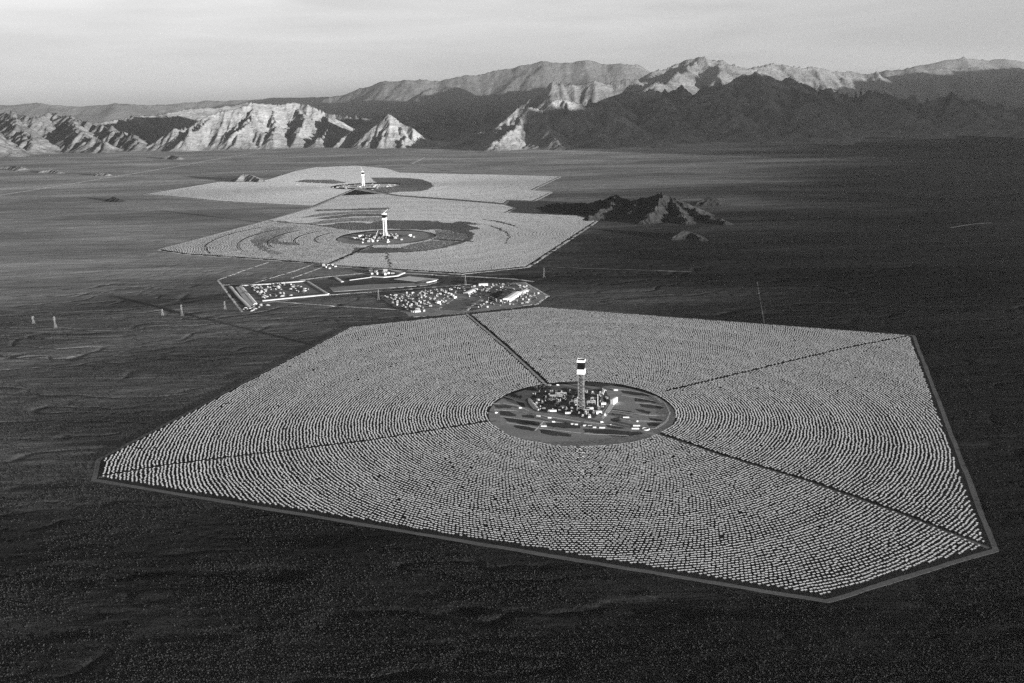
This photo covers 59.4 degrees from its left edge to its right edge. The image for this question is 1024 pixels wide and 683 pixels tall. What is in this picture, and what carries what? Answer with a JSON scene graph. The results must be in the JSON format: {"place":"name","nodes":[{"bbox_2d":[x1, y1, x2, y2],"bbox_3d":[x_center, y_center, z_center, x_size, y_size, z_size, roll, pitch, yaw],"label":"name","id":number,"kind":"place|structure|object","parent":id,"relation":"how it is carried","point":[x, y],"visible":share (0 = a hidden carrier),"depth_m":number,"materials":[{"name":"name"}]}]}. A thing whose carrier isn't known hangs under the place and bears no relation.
{"place":"outdoors","nodes":[
{"label":"outdoors","id":0,"kind":"place"},
{"bbox_2d":[0,166,112,175],"bbox_3d":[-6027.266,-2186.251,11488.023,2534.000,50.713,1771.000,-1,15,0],"label":"rocky hill","id":1,"kind":"structure","parent":0,"point":[12,168],"depth_m":11415.04,"materials":[{"name":"grey stone"}]},
{"bbox_2d":[0,111,151,157],"bbox_3d":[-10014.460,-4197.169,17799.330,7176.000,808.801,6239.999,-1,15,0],"label":"mountain range","id":2,"kind":"structure","parent":0,"point":[44,134],"depth_m":16809.14,"materials":[{"name":"grey stone"}]},
{"bbox_2d":[34,338,122,342],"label":"dirt road","id":3,"kind":"structure","parent":0,"point":[85,339],"depth_m":3197.84,"materials":[{"name":"grey soil"}]},
{"bbox_2d":[104,197,124,201],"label":"rocky hill","id":4,"kind":"structure","parent":0,"point":[113,199],"depth_m":7797.57,"materials":[{"name":"grey stone"}]},
{"bbox_2d":[5,308,238,322],"bbox_3d":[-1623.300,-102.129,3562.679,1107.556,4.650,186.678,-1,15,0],"label":"dirt road","id":5,"kind":"structure","parent":0,"point":[128,316],"depth_m":3545.33,"materials":[{"name":"grey soil"}]},
{"bbox_2d":[3,153,252,194],"bbox_3d":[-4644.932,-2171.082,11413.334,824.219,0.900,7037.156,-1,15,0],"label":"dirt road","id":6,"kind":"structure","parent":0,"point":[120,175],"depth_m":10437.16,"materials":[{"name":"grey soil"}]},
{"bbox_2d":[0,97,328,121],"bbox_3d":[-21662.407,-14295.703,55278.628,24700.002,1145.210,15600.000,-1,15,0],"label":"mountain range","id":7,"kind":"structure","parent":0,"point":[104,113],"depth_m":50026.82,"materials":[{"name":"grey stone"}]},
{"bbox_2d":[162,155,183,159],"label":"rocky hill","id":8,"kind":"structure","parent":0,"point":[172,157],"depth_m":13678.56,"materials":[{"name":"grey stone"}]},
{"bbox_2d":[205,228,257,253],"bbox_3d":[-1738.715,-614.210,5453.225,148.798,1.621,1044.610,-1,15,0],"label":"dirt road","id":9,"kind":"structure","parent":0,"point":[216,239],"depth_m":5338.76,"materials":[{"name":"grey soil"}]},
{"bbox_2d":[217,262,267,311],"bbox_3d":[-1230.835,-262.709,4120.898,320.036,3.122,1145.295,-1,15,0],"label":"dirt road","id":10,"kind":"structure","parent":0,"point":[233,300],"depth_m":4007.32,"materials":[{"name":"grey soil"}]},
{"bbox_2d":[236,287,252,305],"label":"holding pond","id":11,"kind":"structure","parent":0,"point":[246,299],"depth_m":3833.25,"materials":[{"name":"grey liquid"}]},
{"bbox_2d":[231,174,265,181],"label":"rocky hill","id":12,"kind":"structure","parent":0,"point":[246,178],"depth_m":9516.12,"materials":[{"name":"stone"}]},
{"bbox_2d":[144,102,354,151],"bbox_3d":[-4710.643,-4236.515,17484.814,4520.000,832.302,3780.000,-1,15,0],"label":"mountain range","id":13,"kind":"structure","parent":0,"point":[251,126],"depth_m":16718.95,"materials":[{"name":"stone"}]},
{"bbox_2d":[159,188,357,249],"bbox_3d":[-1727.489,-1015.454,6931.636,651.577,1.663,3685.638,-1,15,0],"label":"dirt road","id":14,"kind":"structure","parent":0,"point":[261,221],"depth_m":6254.57,"materials":[{"name":"grey soil"}]},
{"bbox_2d":[228,263,330,284],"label":"dirt road","id":15,"kind":"structure","parent":0,"point":[278,275],"depth_m":4294.67,"materials":[{"name":"grey soil"}]},
{"bbox_2d":[243,282,324,303],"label":"compound ground","id":16,"kind":"structure","parent":0,"point":[312,290],"depth_m":3931.45,"materials":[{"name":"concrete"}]},
{"bbox_2d":[306,281,328,293],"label":"earth bank","id":17,"kind":"structure","parent":16,"relation":"on","point":[317,287],"depth_m":3993.24,"materials":[{"name":"grey soil"}]},
{"bbox_2d":[99,420,495,477],"bbox_3d":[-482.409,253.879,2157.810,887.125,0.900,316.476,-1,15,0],"label":"dirt road","id":18,"kind":"structure","parent":0,"point":[291,450],"depth_m":2133.12,"materials":[{"name":"black soil"}]},
{"bbox_2d":[93,102,502,142],"bbox_3d":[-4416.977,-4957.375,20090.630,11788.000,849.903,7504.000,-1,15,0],"label":"mountain range","id":19,"kind":"structure","parent":0,"point":[152,128],"depth_m":19254.18,"materials":[{"name":"grey stone"}]},
{"bbox_2d":[295,246,371,276],"bbox_3d":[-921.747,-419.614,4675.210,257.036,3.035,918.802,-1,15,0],"label":"dirt road","id":20,"kind":"structure","parent":0,"point":[331,263],"depth_m":4622.19,"materials":[{"name":"grey soil"}]},
{"bbox_2d":[277,301,395,309],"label":"dirt road","id":21,"kind":"structure","parent":0,"point":[335,306],"depth_m":3641.16,"materials":[{"name":"grey soil"}]},
{"bbox_2d":[146,166,557,205],"bbox_3d":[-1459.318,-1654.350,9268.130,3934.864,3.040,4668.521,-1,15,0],"label":"field ground","id":22,"kind":"structure","parent":0,"point":[495,182],"depth_m":8520.64,"materials":[{"name":"soil"}]},
{"bbox_2d":[144,166,559,206],"bbox_3d":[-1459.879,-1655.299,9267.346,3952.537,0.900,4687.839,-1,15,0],"label":"perimeter road","id":23,"kind":"structure","parent":0,"point":[364,189],"depth_m":8023.59,"materials":[{"name":"grey soil"}]},
{"bbox_2d":[338,184,397,187],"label":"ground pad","id":24,"kind":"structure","parent":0,"point":[381,185],"depth_m":8729.64,"materials":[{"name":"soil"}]},
{"bbox_2d":[361,168,364,185],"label":"solar tower","id":25,"kind":"structure","parent":24,"relation":"on","point":[362,173],"depth_m":8683.52,"materials":[{"name":"grey metal"}]},
{"bbox_2d":[158,189,597,274],"bbox_3d":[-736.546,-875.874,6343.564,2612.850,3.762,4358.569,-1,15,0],"label":"perimeter road","id":26,"kind":"structure","parent":0,"point":[542,257],"depth_m":4843.40,"materials":[{"name":"grey soil"}]},
{"bbox_2d":[161,190,595,273],"bbox_3d":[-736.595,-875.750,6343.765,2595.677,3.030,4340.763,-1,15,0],"label":"field ground","id":27,"kind":"structure","parent":0,"point":[362,193],"depth_m":5490.91,"materials":[{"name":"soil"}]},
{"bbox_2d":[330,282,436,291],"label":"graded ground","id":28,"kind":"structure","parent":0,"point":[364,287],"depth_m":4002.85,"materials":[{"name":"soil"}]},
{"bbox_2d":[330,114,441,148],"bbox_3d":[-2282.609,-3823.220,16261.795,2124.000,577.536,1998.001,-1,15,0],"label":"mountain peak","id":29,"kind":"structure","parent":0,"point":[386,131],"depth_m":15880.67,"materials":[{"name":"stone"}]},
{"bbox_2d":[337,231,434,244],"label":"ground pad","id":30,"kind":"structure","parent":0,"point":[419,237],"depth_m":5374.52,"materials":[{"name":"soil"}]},
{"bbox_2d":[360,234,402,239],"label":"plant yard","id":31,"kind":"structure","parent":30,"relation":"on","point":[399,236],"depth_m":5441.81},
{"bbox_2d":[382,211,387,236],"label":"solar tower","id":32,"kind":"structure","parent":31,"relation":"on","point":[384,219],"depth_m":5428.08,"materials":[{"name":"grey metal"}]},
{"bbox_2d":[328,284,471,294],"bbox_3d":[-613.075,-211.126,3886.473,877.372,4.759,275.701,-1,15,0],"label":"dirt road","id":33,"kind":"structure","parent":0,"point":[402,289],"depth_m":3935.21,"materials":[{"name":"grey soil"}]},
{"bbox_2d":[275,272,533,282],"bbox_3d":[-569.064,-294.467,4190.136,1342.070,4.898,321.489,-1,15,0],"label":"dirt road","id":34,"kind":"structure","parent":0,"point":[413,273],"depth_m":4234.23,"materials":[{"name":"grey soil"}]},
{"bbox_2d":[396,276,437,281],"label":"graded ground","id":35,"kind":"structure","parent":0,"point":[415,279],"depth_m":4147.55,"materials":[{"name":"grey soil"}]},
{"bbox_2d":[439,299,474,310],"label":"parking ground","id":36,"kind":"structure","parent":0,"point":[455,303],"depth_m":3604.88,"materials":[{"name":"grey asphalt"}]},
{"bbox_2d":[380,282,548,316],"bbox_3d":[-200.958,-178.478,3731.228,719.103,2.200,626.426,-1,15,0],"label":"yard ground","id":37,"kind":"structure","parent":0,"point":[460,295],"depth_m":3713.39,"materials":[{"name":"soil"}]},
{"bbox_2d":[463,288,477,294],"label":"building","id":38,"kind":"structure","parent":37,"relation":"on","point":[470,291],"depth_m":3833.16,"materials":[{"name":"grey metal"}]},
{"bbox_2d":[503,291,521,300],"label":"building","id":39,"kind":"structure","parent":37,"relation":"on","point":[512,296],"depth_m":3702.56,"materials":[{"name":"white paint"}]},
{"bbox_2d":[312,60,650,119],"bbox_3d":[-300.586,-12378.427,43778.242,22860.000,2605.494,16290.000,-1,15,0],"label":"mountain range","id":40,"kind":"structure","parent":0,"point":[498,93],"depth_m":44286.15,"materials":[{"name":"grey stone"}]},
{"bbox_2d":[489,290,503,300],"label":"parking ground","id":41,"kind":"structure","parent":0,"point":[496,295],"depth_m":3771.11,"materials":[{"name":"black asphalt"}]},
{"bbox_2d":[466,314,547,385],"bbox_3d":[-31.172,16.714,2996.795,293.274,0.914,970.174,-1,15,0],"label":"dirt road","id":42,"kind":"structure","parent":0,"point":[517,357],"depth_m":2928.44,"materials":[{"name":"grey soil"}]},
{"bbox_2d":[0,107,1023,682],"bbox_3d":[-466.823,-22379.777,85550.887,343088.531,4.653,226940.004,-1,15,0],"label":"ground","id":43,"kind":"structure","parent":0,"point":[828,227],"depth_m":2724.17,"materials":[{"name":"soil"}]},
{"bbox_2d":[229,286,250,308],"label":"earth bank","id":44,"kind":"structure","parent":43,"relation":"on","point":[238,296],"depth_m":3848.04,"materials":[{"name":"grey soil"}]},
{"bbox_2d":[239,286,257,304],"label":"earth bank","id":45,"kind":"structure","parent":43,"relation":"on","point":[248,295],"depth_m":3857.55,"materials":[{"name":"white soil"}]},
{"bbox_2d":[240,280,305,285],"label":"earth bank","id":46,"kind":"structure","parent":43,"relation":"on","point":[273,283],"depth_m":4105.49,"materials":[{"name":"white soil"}]},
{"bbox_2d":[262,294,327,300],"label":"earth bank","id":47,"kind":"structure","parent":43,"relation":"on","point":[295,297],"depth_m":3802.86,"materials":[{"name":"white soil"}]},
{"bbox_2d":[370,270,404,277],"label":"earth bank","id":48,"kind":"structure","parent":43,"relation":"on","point":[400,272],"depth_m":4228.76,"materials":[{"name":"white soil"}]},
{"bbox_2d":[0,290,1023,682],"bbox_3d":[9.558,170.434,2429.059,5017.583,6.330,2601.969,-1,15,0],"label":"desert scrub","id":49,"kind":"object","parent":43,"relation":"on","point":[232,640],"visible":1,"depth_m":1430.32,"materials":[{"name":"black plant"}]},
{"bbox_2d":[0,0,1023,106],"label":"sky","id":50,"kind":"structure","parent":0,"point":[79,53],"materials":[{"name":"white"}]},
{"bbox_2d":[503,190,551,204],"bbox_3d":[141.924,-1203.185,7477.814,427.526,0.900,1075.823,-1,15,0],"label":"dirt road","id":51,"kind":"structure","parent":0,"point":[506,202],"depth_m":7486.24,"materials":[{"name":"grey soil"}]},
{"bbox_2d":[500,416,563,422],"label":"dirt road","id":52,"kind":"structure","parent":0,"point":[533,420],"depth_m":2307.33,"materials":[{"name":"grey soil"}]},
{"bbox_2d":[516,383,551,390],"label":"parking ground","id":53,"kind":"structure","parent":0,"point":[530,388],"depth_m":2564.72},
{"bbox_2d":[524,282,547,303],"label":"dirt road","id":54,"kind":"structure","parent":0,"point":[539,290],"depth_m":3811.38,"materials":[{"name":"grey soil"}]},
{"bbox_2d":[494,409,580,421],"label":"dirt road","id":55,"kind":"structure","parent":0,"point":[540,415],"depth_m":2338.27,"materials":[{"name":"grey soil"}]},
{"bbox_2d":[507,422,578,432],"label":"dirt road","id":56,"kind":"structure","parent":0,"point":[543,428],"depth_m":2246.46,"materials":[{"name":"grey soil"}]},
{"bbox_2d":[97,307,991,598],"bbox_3d":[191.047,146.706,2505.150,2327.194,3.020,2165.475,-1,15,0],"label":"field ground","id":57,"kind":"structure","parent":0,"point":[627,533],"depth_m":2067.50,"materials":[{"name":"soil"}]},
{"bbox_2d":[103,166,983,582],"bbox_3d":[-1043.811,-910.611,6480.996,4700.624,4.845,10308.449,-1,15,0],"label":"heliostats","id":58,"kind":"object","parent":57,"relation":"on","point":[365,220],"visible":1,"depth_m":2445.81,"materials":[{"name":"white mirror"}]},
{"bbox_2d":[91,307,998,602],"bbox_3d":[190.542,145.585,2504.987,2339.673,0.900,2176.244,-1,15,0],"label":"perimeter road","id":59,"kind":"structure","parent":0,"point":[923,571],"depth_m":1764.63,"materials":[{"name":"grey soil"}]},
{"bbox_2d":[440,99,680,150],"bbox_3d":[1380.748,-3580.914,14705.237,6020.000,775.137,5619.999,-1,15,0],"label":"mountain range","id":60,"kind":"structure","parent":0,"point":[560,124],"depth_m":14941.57,"materials":[{"name":"stone"}]},
{"bbox_2d":[489,384,674,446],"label":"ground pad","id":61,"kind":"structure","parent":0,"point":[626,402],"depth_m":2294.05,"materials":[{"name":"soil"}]},
{"bbox_2d":[525,388,609,417],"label":"plant yard","id":62,"kind":"structure","parent":61,"relation":"on","point":[548,404],"depth_m":2432.65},
{"bbox_2d":[528,398,538,409],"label":"building","id":63,"kind":"structure","parent":62,"relation":"on","point":[533,405],"depth_m":2410.70,"materials":[{"name":"grey metal"}]},
{"bbox_2d":[577,358,585,410],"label":"solar tower","id":64,"kind":"structure","parent":62,"relation":"on","point":[581,372],"depth_m":2344.35,"materials":[{"name":"metal"}]},
{"bbox_2d":[494,379,663,436],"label":"scrub patches","id":65,"kind":"object","parent":61,"relation":"on","point":[616,433],"visible":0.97,"depth_m":2299.18,"materials":[{"name":"black plant"}]},
{"bbox_2d":[255,153,953,160],"bbox_3d":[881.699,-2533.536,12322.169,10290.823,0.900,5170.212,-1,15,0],"label":"dirt road","id":66,"kind":"structure","parent":0,"point":[617,159],"depth_m":11642.99,"materials":[{"name":"grey soil"}]},
{"bbox_2d":[584,433,628,435],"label":"dirt road","id":67,"kind":"structure","parent":0,"point":[605,434],"depth_m":2197.83,"materials":[{"name":"grey soil"}]},
{"bbox_2d":[602,404,613,417],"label":"gravel apron","id":68,"kind":"object","parent":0,"point":[609,408],"visible":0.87,"depth_m":2368.55,"materials":[{"name":"grey gravel"}]},
{"bbox_2d":[610,397,617,404],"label":"condenser hall","id":69,"kind":"structure","parent":68,"relation":"on","point":[613,400],"depth_m":2412.70,"materials":[{"name":"white paint"}]},
{"bbox_2d":[558,267,691,271],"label":"dirt road","id":70,"kind":"structure","parent":0,"point":[624,269],"depth_m":4273.57,"materials":[{"name":"grey soil"}]},
{"bbox_2d":[588,419,668,428],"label":"dirt road","id":71,"kind":"structure","parent":0,"point":[627,427],"depth_m":2256.61,"materials":[{"name":"grey soil"}]},
{"bbox_2d":[606,388,662,402],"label":"dirt road","id":72,"kind":"structure","parent":0,"point":[640,392],"depth_m":2498.05,"materials":[{"name":"grey soil"}]},
{"bbox_2d":[536,192,733,225],"bbox_3d":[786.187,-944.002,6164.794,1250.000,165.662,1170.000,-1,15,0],"label":"rocky hill","id":73,"kind":"structure","parent":0,"point":[661,207],"depth_m":6052.49,"materials":[{"name":"grey stone"}]},
{"bbox_2d":[655,396,670,427],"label":"dirt road","id":74,"kind":"structure","parent":0,"point":[668,410],"depth_m":2340.41,"materials":[{"name":"grey soil"}]},
{"bbox_2d":[666,230,707,240],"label":"rocky hill","id":75,"kind":"structure","parent":0,"point":[683,234],"depth_m":5150.70,"materials":[{"name":"grey stone"}]},
{"bbox_2d":[689,196,730,205],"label":"rocky hill","id":76,"kind":"structure","parent":0,"point":[710,201],"depth_m":6660.63,"materials":[{"name":"grey stone"}]},
{"bbox_2d":[504,56,924,114],"bbox_3d":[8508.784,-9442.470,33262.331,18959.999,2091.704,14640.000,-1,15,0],"label":"mountain range","id":77,"kind":"structure","parent":0,"point":[693,76],"depth_m":30750.05,"materials":[{"name":"grey stone"}]},
{"bbox_2d":[757,282,764,322],"bbox_3d":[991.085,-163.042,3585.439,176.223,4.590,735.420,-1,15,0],"label":"dirt road","id":78,"kind":"structure","parent":0,"point":[760,303],"depth_m":3489.86,"materials":[{"name":"grey soil"}]},
{"bbox_2d":[665,336,909,391],"bbox_3d":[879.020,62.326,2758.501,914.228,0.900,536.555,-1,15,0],"label":"dirt road","id":79,"kind":"structure","parent":0,"point":[777,364],"depth_m":2715.52,"materials":[{"name":"grey soil"}]},
{"bbox_2d":[585,70,1023,144],"bbox_3d":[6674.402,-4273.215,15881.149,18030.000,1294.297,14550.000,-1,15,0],"label":"mountain range","id":80,"kind":"structure","parent":0,"point":[755,107],"depth_m":17342.85,"materials":[{"name":"grey stone"}]},
{"bbox_2d":[658,434,989,548],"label":"dirt road","id":81,"kind":"structure","parent":0,"point":[932,526],"depth_m":1849.11,"materials":[{"name":"black soil"}]},
{"bbox_2d":[867,67,1023,107],"bbox_3d":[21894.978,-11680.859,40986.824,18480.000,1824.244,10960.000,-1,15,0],"label":"mountain range","id":82,"kind":"structure","parent":0,"point":[1004,87],"depth_m":40283.68,"materials":[{"name":"grey stone"}]},
{"bbox_2d":[911,56,1023,69],"bbox_3d":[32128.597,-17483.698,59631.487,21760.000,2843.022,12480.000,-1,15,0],"label":"mountain range","id":83,"kind":"structure","parent":0,"point":[963,62],"depth_m":58872.25,"materials":[{"name":"grey stone"}]}
]}

